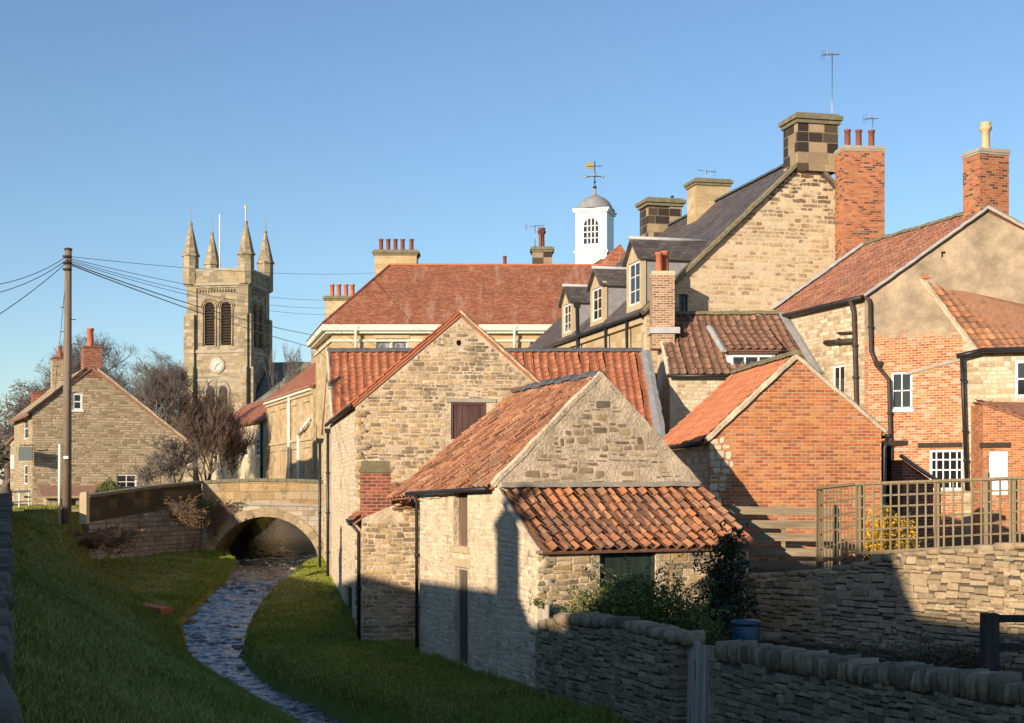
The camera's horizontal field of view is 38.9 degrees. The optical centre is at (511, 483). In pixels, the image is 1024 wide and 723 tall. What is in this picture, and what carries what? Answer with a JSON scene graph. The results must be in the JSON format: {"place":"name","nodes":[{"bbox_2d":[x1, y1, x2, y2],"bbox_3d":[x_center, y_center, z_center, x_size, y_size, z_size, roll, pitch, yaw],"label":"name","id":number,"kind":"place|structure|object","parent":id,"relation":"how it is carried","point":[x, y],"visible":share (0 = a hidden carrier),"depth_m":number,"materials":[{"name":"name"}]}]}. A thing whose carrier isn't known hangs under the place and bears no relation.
{"place":"outdoors","nodes":[
{"label":"outdoors","id":0,"kind":"place"},
{"bbox_2d":[13,504,78,505],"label":"road","id":1,"kind":"structure","parent":0,"point":[37,505],"depth_m":82.53,"materials":[{"name":"grey asphalt"}]},
{"bbox_2d":[183,518,343,722],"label":"stream","id":2,"kind":"structure","parent":0,"point":[273,552],"depth_m":51.19,"materials":[{"name":"liquid"}]},
{"bbox_2d":[0,485,630,722],"bbox_3d":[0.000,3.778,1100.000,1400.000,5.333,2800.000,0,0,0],"label":"ground","id":3,"kind":"structure","parent":0,"point":[321,702],"depth_m":31.93,"materials":[{"name":"green plant"}]},
{"bbox_2d":[0,405,13,490],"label":"bare tree","id":4,"kind":"object","parent":3,"relation":"on","point":[5,464],"visible":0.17,"depth_m":134.49,"materials":[{"name":"brown plant"}]},
{"bbox_2d":[6,435,13,501],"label":"cottage","id":5,"kind":"structure","parent":3,"relation":"on","point":[10,442],"depth_m":100.02,"materials":[{"name":"stone"}]},
{"bbox_2d":[0,490,23,722],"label":"path wall","id":6,"kind":"structure","parent":3,"relation":"on","point":[10,711],"depth_m":7.54,"materials":[{"name":"stone"}]},
{"bbox_2d":[0,490,29,507],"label":"railing","id":7,"kind":"object","parent":3,"relation":"on","point":[22,491],"visible":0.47,"depth_m":64.24,"materials":[{"name":"white metal"}]},
{"bbox_2d":[0,373,50,456],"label":"bare tree","id":8,"kind":"object","parent":3,"relation":"on","point":[25,402],"visible":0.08,"depth_m":123.89,"materials":[{"name":"brown plant"}]},
{"bbox_2d":[24,492,89,523],"bbox_3d":[-17.000,0.909,57.855,2.433,1.182,8.109,0,0,0],"label":"post and rail","id":9,"kind":"object","parent":3,"relation":"on","point":[84,507],"visible":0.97,"depth_m":53.94,"materials":[{"name":"wood"}]},
{"bbox_2d":[58,247,75,523],"bbox_3d":[-15.333,-3.369,49.944,0.482,9.540,0.417,0,0,29],"label":"telegraph pole","id":10,"kind":"object","parent":3,"relation":"on","point":[66,453],"visible":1,"depth_m":49.88,"materials":[{"name":"brown wood"}]},
{"bbox_2d":[0,262,66,313],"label":"cable","id":11,"kind":"object","parent":10,"relation":"attached to","point":[33,289],"visible":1,"depth_m":44.83,"materials":[{"name":"black metal"}]},
{"bbox_2d":[1,256,66,283],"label":"cable","id":12,"kind":"object","parent":10,"relation":"attached to","point":[34,273],"visible":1,"depth_m":45.13,"materials":[{"name":"black metal"}]},
{"bbox_2d":[1,260,66,291],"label":"cable","id":13,"kind":"object","parent":10,"relation":"attached to","point":[33,279],"visible":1,"depth_m":45.88,"materials":[{"name":"black metal"}]},
{"bbox_2d":[51,299,63,424],"bbox_3d":[-20.988,-5.410,66.930,0.019,4.217,35.992,0,0,-18],"label":"cable","id":14,"kind":"object","parent":10,"relation":"attached to","point":[58,355],"visible":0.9,"depth_m":64.07,"materials":[{"name":"black metal"}]},
{"bbox_2d":[67,259,303,307],"bbox_3d":[-14.010,-9.980,75.480,0.018,4.560,51.306,0,0,3],"label":"cable","id":15,"kind":"object","parent":10,"relation":"attached to","point":[173,287],"visible":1,"depth_m":61.47,"materials":[{"name":"black metal"}]},
{"bbox_2d":[73,259,303,299],"bbox_3d":[-14.010,-10.273,75.480,0.018,5.046,51.306,0,0,3],"label":"cable","id":16,"kind":"object","parent":10,"relation":"attached to","point":[176,282],"visible":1,"depth_m":61.84,"materials":[{"name":"black rubber"}]},
{"bbox_2d":[72,264,311,334],"bbox_3d":[-14.201,-8.821,74.230,0.031,2.456,48.791,0,0,3],"label":"cable","id":17,"kind":"object","parent":10,"relation":"attached to","point":[179,300],"visible":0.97,"depth_m":62.96,"materials":[{"name":"black rubber"}]},
{"bbox_2d":[72,265,312,347],"bbox_3d":[-14.577,-8.549,75.930,0.031,2.012,52.161,0,0,2],"label":"cable","id":18,"kind":"object","parent":10,"relation":"attached to","point":[176,304],"visible":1,"depth_m":62.93,"materials":[{"name":"black metal"}]},
{"bbox_2d":[67,260,328,314],"bbox_3d":[-14.010,-9.717,75.480,0.018,4.135,51.306,0,0,3],"label":"cable","id":19,"kind":"object","parent":10,"relation":"attached to","point":[191,295],"visible":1,"depth_m":64.55,"materials":[{"name":"black rubber"}]},
{"bbox_2d":[75,257,364,273],"bbox_3d":[-12.314,-11.155,74.830,0.018,6.710,50.297,0,0,7],"label":"cable","id":20,"kind":"object","parent":10,"relation":"attached to","point":[185,267],"visible":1,"depth_m":61.17,"materials":[{"name":"black metal"}]},
{"bbox_2d":[27,330,158,412],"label":"bare tree","id":21,"kind":"object","parent":3,"relation":"on","point":[75,363],"visible":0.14,"depth_m":123.26,"materials":[{"name":"brown plant"}]},
{"bbox_2d":[7,328,187,504],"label":"gable cottage","id":22,"kind":"structure","parent":3,"relation":"on","point":[113,421],"depth_m":86.57,"materials":[{"name":"stone"}]},
{"bbox_2d":[24,465,26,483],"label":"window","id":23,"kind":"structure","parent":22,"relation":"in","point":[25,466],"depth_m":89.38,"materials":[{"name":"white paint"}]},
{"bbox_2d":[24,417,27,438],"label":"window","id":24,"kind":"structure","parent":22,"relation":"in","point":[26,419],"depth_m":88.86,"materials":[{"name":"white paint"}]},
{"bbox_2d":[72,393,83,411],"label":"window","id":25,"kind":"structure","parent":22,"relation":"in","point":[77,397],"depth_m":86.08,"materials":[{"name":"white paint"}]},
{"bbox_2d":[116,474,135,488],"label":"window","id":26,"kind":"structure","parent":22,"relation":"in","point":[123,479],"depth_m":87.29,"materials":[{"name":"white paint"}]},
{"bbox_2d":[66,526,145,555],"bbox_3d":[-16.462,2.321,57.971,2.328,1.324,6.407,0,0,12],"label":"scrub","id":27,"kind":"object","parent":3,"relation":"on","point":[93,541],"visible":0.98,"depth_m":57.75,"materials":[{"name":"brown plant"}]},
{"bbox_2d":[94,477,123,492],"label":"garden shrub","id":28,"kind":"object","parent":3,"relation":"on","point":[103,485],"visible":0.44,"depth_m":81.82,"materials":[{"name":"green plant"}]},
{"bbox_2d":[84,481,202,559],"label":"revetment wall","id":29,"kind":"structure","parent":3,"relation":"on","point":[140,507],"depth_m":65.87,"materials":[{"name":"stone"}]},
{"bbox_2d":[163,493,210,528],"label":"dry shrub","id":30,"kind":"object","parent":29,"relation":"attached to","point":[186,516],"visible":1,"depth_m":66.10,"materials":[{"name":"brown plant"}]},
{"bbox_2d":[105,348,204,424],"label":"bare tree","id":31,"kind":"object","parent":3,"relation":"on","point":[162,386],"visible":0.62,"depth_m":114.74,"materials":[{"name":"brown plant"}]},
{"bbox_2d":[143,602,171,613],"bbox_3d":[-10.961,3.800,44.250,1.096,0.272,0.500,0,0,28],"label":"stone slab","id":32,"kind":"object","parent":3,"relation":"on","point":[160,609],"depth_m":44.02,"materials":[{"name":"stone"}]},
{"bbox_2d":[127,432,201,485],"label":"tree","id":33,"kind":"object","parent":3,"relation":"on","point":[168,467],"visible":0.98,"depth_m":76.00,"materials":[{"name":"brown plant"}]},
{"bbox_2d":[150,400,199,451],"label":"tree","id":34,"kind":"object","parent":3,"relation":"on","point":[167,415],"visible":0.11,"depth_m":117.53,"materials":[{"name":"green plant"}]},
{"bbox_2d":[164,374,249,498],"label":"tree","id":35,"kind":"object","parent":3,"relation":"on","point":[208,423],"visible":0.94,"depth_m":116.42,"materials":[{"name":"brown plant"}]},
{"bbox_2d":[196,400,257,478],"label":"tree","id":36,"kind":"object","parent":3,"relation":"on","point":[239,448],"visible":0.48,"depth_m":120.42,"materials":[{"name":"brown plant"}]},
{"bbox_2d":[212,400,265,479],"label":"white cottage","id":37,"kind":"structure","parent":3,"relation":"on","point":[253,464],"depth_m":129.59,"materials":[{"name":"paint"}]},
{"bbox_2d":[255,438,259,457],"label":"window","id":38,"kind":"structure","parent":37,"relation":"in","point":[258,439],"depth_m":126.35,"materials":[{"name":"grey glass"}]},
{"bbox_2d":[181,205,315,486],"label":"church","id":39,"kind":"structure","parent":3,"relation":"on","point":[233,358],"depth_m":164.58,"materials":[{"name":"stone"}]},
{"bbox_2d":[202,478,322,554],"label":"stone bridge","id":40,"kind":"structure","parent":3,"relation":"on","point":[294,502],"depth_m":70.03,"materials":[{"name":"beige stone"}]},
{"bbox_2d":[198,498,215,519],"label":"ivy clump","id":41,"kind":"object","parent":40,"relation":"attached to","point":[201,506],"visible":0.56,"depth_m":69.26,"materials":[{"name":"green plant"}]},
{"bbox_2d":[197,497,241,539],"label":"dry shrub","id":42,"kind":"object","parent":40,"relation":"attached to","point":[222,518],"visible":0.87,"depth_m":69.71,"materials":[{"name":"brown plant"}]},
{"bbox_2d":[264,344,308,393],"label":"bare tree","id":43,"kind":"object","parent":3,"relation":"on","point":[295,371],"visible":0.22,"depth_m":158.19,"materials":[{"name":"brown plant"}]},
{"bbox_2d":[262,362,315,478],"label":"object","id":44,"kind":"structure","parent":3,"relation":"on","point":[290,407],"depth_m":110.75,"materials":[{"name":"stone"}]},
{"bbox_2d":[306,161,625,479],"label":"town hall","id":45,"kind":"structure","parent":3,"relation":"on","point":[402,298],"depth_m":95.59,"materials":[{"name":"red tile"}]},
{"bbox_2d":[376,339,390,347],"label":"window","id":46,"kind":"structure","parent":45,"relation":"in","point":[378,344],"depth_m":92.15,"materials":[{"name":"white glass"}]},
{"bbox_2d":[393,339,406,347],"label":"window","id":47,"kind":"structure","parent":45,"relation":"in","point":[395,344],"depth_m":92.15,"materials":[{"name":"white glass"}]},
{"bbox_2d":[316,310,665,641],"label":"tall barn","id":48,"kind":"structure","parent":3,"relation":"on","point":[393,419],"depth_m":44.31,"materials":[{"name":"stone"}]},
{"bbox_2d":[349,586,351,610],"bbox_3d":[-5.192,3.793,47.143,0.032,0.997,3.168,0,0,-10],"label":"low door","id":49,"kind":"structure","parent":48,"relation":"in","point":[350,589],"depth_m":47.76,"materials":[{"name":"brown wood"}]},
{"bbox_2d":[386,370,757,688],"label":"stone barn","id":50,"kind":"structure","parent":3,"relation":"on","point":[548,488],"depth_m":32.78,"materials":[{"name":"beige stone"}]},
{"bbox_2d":[458,567,467,663],"bbox_3d":[-1.098,3.087,34.005,0.070,2.257,0.785,0,0,-24],"label":"door","id":51,"kind":"structure","parent":50,"relation":"in","point":[462,572],"depth_m":34.11,"materials":[{"name":"grey wood"}]},
{"bbox_2d":[598,552,654,618],"bbox_3d":[2.442,2.220,31.025,1.364,1.760,0.070,0,0,-24],"label":"green door","id":52,"kind":"structure","parent":50,"relation":"in","point":[638,561],"depth_m":31.03,"materials":[{"name":"green wood"}]},
{"bbox_2d":[535,612,705,722],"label":"garden wall","id":53,"kind":"structure","parent":3,"relation":"on","point":[633,668],"depth_m":26.26,"materials":[{"name":"stone"}]},
{"bbox_2d":[537,603,548,629],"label":"plank gate","id":54,"kind":"structure","parent":53,"relation":"attached to","point":[543,613],"depth_m":29.71,"materials":[{"name":"beige wood"}]},
{"bbox_2d":[528,596,548,608],"bbox_3d":[0.547,2.427,29.639,0.431,0.288,0.212,0,0,0],"label":"corner weed","id":55,"kind":"object","parent":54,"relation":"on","point":[537,601],"visible":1,"depth_m":29.63,"materials":[{"name":"green plant"}]},
{"bbox_2d":[686,641,713,722],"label":"plank gate","id":56,"kind":"structure","parent":53,"relation":"attached to","point":[698,704],"depth_m":24.04,"materials":[{"name":"grey wood"}]},
{"bbox_2d":[556,553,730,645],"bbox_3d":[2.608,2.457,28.709,3.458,2.221,1.682,0,0,0],"label":"green bush","id":57,"kind":"object","parent":3,"relation":"on","point":[658,612],"visible":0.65,"depth_m":28.65,"materials":[{"name":"green plant"}]},
{"bbox_2d":[528,49,842,384],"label":"slate house","id":58,"kind":"structure","parent":3,"relation":"on","point":[765,241],"depth_m":66.78,"materials":[{"name":"stone"}]},
{"bbox_2d":[679,294,686,310],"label":"window","id":59,"kind":"structure","parent":58,"relation":"in","point":[682,297],"depth_m":65.52,"materials":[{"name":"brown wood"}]},
{"bbox_2d":[708,639,1023,722],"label":"boundary wall","id":60,"kind":"structure","parent":3,"relation":"on","point":[752,681],"depth_m":20.03,"materials":[{"name":"stone"}]},
{"bbox_2d":[0,0,1023,484],"label":"sky","id":61,"kind":"structure","parent":0,"point":[454,128],"materials":[{"name":"blue"}]},
{"bbox_2d":[748,533,1023,572],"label":"terrace","id":62,"kind":"structure","parent":0,"point":[967,540],"depth_m":47.15,"materials":[{"name":"beige stone"}]},
{"bbox_2d":[647,251,823,433],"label":"cottage","id":63,"kind":"structure","parent":62,"relation":"on","point":[701,355],"depth_m":63.18,"materials":[{"name":"tile"}]},
{"bbox_2d":[731,355,771,364],"bbox_3d":[10.275,-5.220,62.205,1.750,0.560,0.050,0,0,0],"label":"dormer window","id":64,"kind":"structure","parent":63,"relation":"in","point":[738,359],"depth_m":62.21,"materials":[{"name":"white paint"}]},
{"bbox_2d":[662,349,891,561],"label":"brick barn","id":65,"kind":"structure","parent":62,"relation":"on","point":[793,428],"depth_m":37.03,"materials":[{"name":"brick"}]},
{"bbox_2d":[727,504,839,571],"bbox_3d":[6.437,1.850,34.353,2.662,2.700,0.135,0,0,13],"label":"board fence","id":66,"kind":"object","parent":62,"relation":"on","point":[783,537],"visible":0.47,"depth_m":34.28,"materials":[{"name":"brown wood"}]},
{"bbox_2d":[825,538,929,563],"bbox_3d":[8.203,1.609,30.881,2.971,0.891,1.352,0,0,0],"label":"bramble patch","id":67,"kind":"object","parent":62,"relation":"on","point":[865,557],"visible":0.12,"depth_m":31.17,"materials":[{"name":"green plant"}]},
{"bbox_2d":[863,505,919,560],"bbox_3d":[8.403,1.244,32.178,1.449,1.525,0.907,0,0,0],"label":"yellow bush","id":68,"kind":"object","parent":62,"relation":"on","point":[877,545],"visible":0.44,"depth_m":32.08,"materials":[{"name":"yellow plant"}]},
{"bbox_2d":[771,113,1023,535],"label":"rendered house","id":69,"kind":"structure","parent":62,"relation":"on","point":[914,337],"depth_m":56.87,"materials":[{"name":"brick"}]},
{"bbox_2d":[834,364,844,392],"bbox_3d":[13.678,-4.302,60.463,0.050,1.280,0.981,0,0,-17],"label":"window","id":70,"kind":"structure","parent":69,"relation":"in","point":[839,370],"depth_m":60.45,"materials":[{"name":"white paint"}]},
{"bbox_2d":[891,372,913,411],"bbox_3d":[15.453,-3.638,57.532,1.010,1.589,0.160,0,0,31],"label":"window","id":71,"kind":"structure","parent":69,"relation":"in","point":[901,383],"depth_m":57.57,"materials":[{"name":"white paint"}]},
{"bbox_2d":[930,449,962,489],"bbox_3d":[16.985,-0.533,56.676,1.317,1.598,0.050,0,0,31],"label":"window","id":72,"kind":"structure","parent":69,"relation":"in","point":[944,463],"depth_m":56.65,"materials":[{"name":"white paint"}]},
{"bbox_2d":[989,451,1007,494],"bbox_3d":[17.930,-0.393,53.508,0.663,1.603,0.035,0,0,17],"label":"door","id":73,"kind":"structure","parent":69,"relation":"in","point":[998,460],"depth_m":53.49,"materials":[{"name":"white paint"}]},
{"bbox_2d":[1015,360,1023,397],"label":"window","id":74,"kind":"structure","parent":69,"relation":"in","point":[1019,364],"depth_m":54.34,"materials":[{"name":"white paint"}]},
{"bbox_2d":[881,440,937,544],"bbox_3d":[12.251,0.820,46.683,2.561,4.360,1.843,0,0,0],"label":"brick lean to","id":75,"kind":"object","parent":62,"relation":"on","point":[899,470],"visible":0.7,"depth_m":46.06,"materials":[{"name":"red brick"}]},
{"bbox_2d":[881,446,890,526],"bbox_3d":[11.627,0.900,47.079,1.290,4.200,0.300,0,0,-6],"label":"door","id":76,"kind":"structure","parent":75,"relation":"in","point":[888,450],"depth_m":46.98,"materials":[{"name":"black wood"}]},
{"bbox_2d":[815,472,1023,568],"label":"trellis fence","id":77,"kind":"object","parent":62,"relation":"on","point":[860,518],"visible":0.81,"depth_m":29.79,"materials":[{"name":"brown wood"}]},
{"bbox_2d":[760,641,1023,681],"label":"yard","id":78,"kind":"structure","parent":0,"point":[835,650],"depth_m":29.51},
{"bbox_2d":[663,522,760,644],"bbox_3d":[3.928,2.093,29.779,2.462,2.631,1.454,0,0,-23],"label":"dark shrub","id":79,"kind":"object","parent":78,"relation":"on","point":[723,591],"visible":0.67,"depth_m":29.86,"materials":[{"name":"green plant"}]},
{"bbox_2d":[730,618,760,642],"bbox_3d":[4.561,3.045,28.300,0.600,0.810,0.600,0,0,0],"label":"water barrel","id":80,"kind":"object","parent":78,"relation":"on","point":[743,629],"visible":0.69,"depth_m":28.07,"materials":[{"name":"blue plastic"}]},
{"bbox_2d":[761,632,782,640],"bbox_3d":[5.529,3.251,30.848,0.423,0.193,0.325,0,0,0],"label":"fallen stone","id":81,"kind":"object","parent":78,"relation":"on","point":[771,636],"visible":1,"depth_m":30.70,"materials":[{"name":"grey stone"}]},
{"bbox_2d":[788,634,806,642],"bbox_3d":[5.888,3.201,29.875,0.367,0.163,0.300,0,0,0],"label":"fallen stone","id":82,"kind":"object","parent":78,"relation":"on","point":[796,638],"visible":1,"depth_m":29.75,"materials":[{"name":"grey stone"}]},
{"bbox_2d":[836,641,852,647],"bbox_3d":[6.705,3.251,29.245,0.336,0.147,0.232,0,0,0],"label":"fallen stone","id":83,"kind":"object","parent":78,"relation":"on","point":[840,645],"visible":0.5,"depth_m":29.14,"materials":[{"name":"grey stone"}]},
{"bbox_2d":[874,643,890,649],"bbox_3d":[7.294,3.202,28.506,0.334,0.136,0.214,0,0,-13],"label":"fallen stone","id":84,"kind":"object","parent":78,"relation":"on","point":[884,646],"visible":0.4,"depth_m":28.41,"materials":[{"name":"grey stone"}]},
{"bbox_2d":[745,542,1023,667],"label":"yard wall","id":85,"kind":"structure","parent":78,"relation":"on","point":[936,594],"depth_m":28.69,"materials":[{"name":"stone"}]},
{"bbox_2d":[829,628,1017,670],"bbox_3d":[7.015,2.914,24.595,3.126,0.803,1.563,0,0,0],"label":"bramble patch","id":86,"kind":"object","parent":78,"relation":"on","point":[960,660],"visible":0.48,"depth_m":24.44,"materials":[{"name":"green plant"}]},
{"bbox_2d":[980,613,1023,679],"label":"field gate","id":87,"kind":"structure","parent":78,"relation":"on","point":[991,646],"depth_m":21.40,"materials":[{"name":"brown wood"}]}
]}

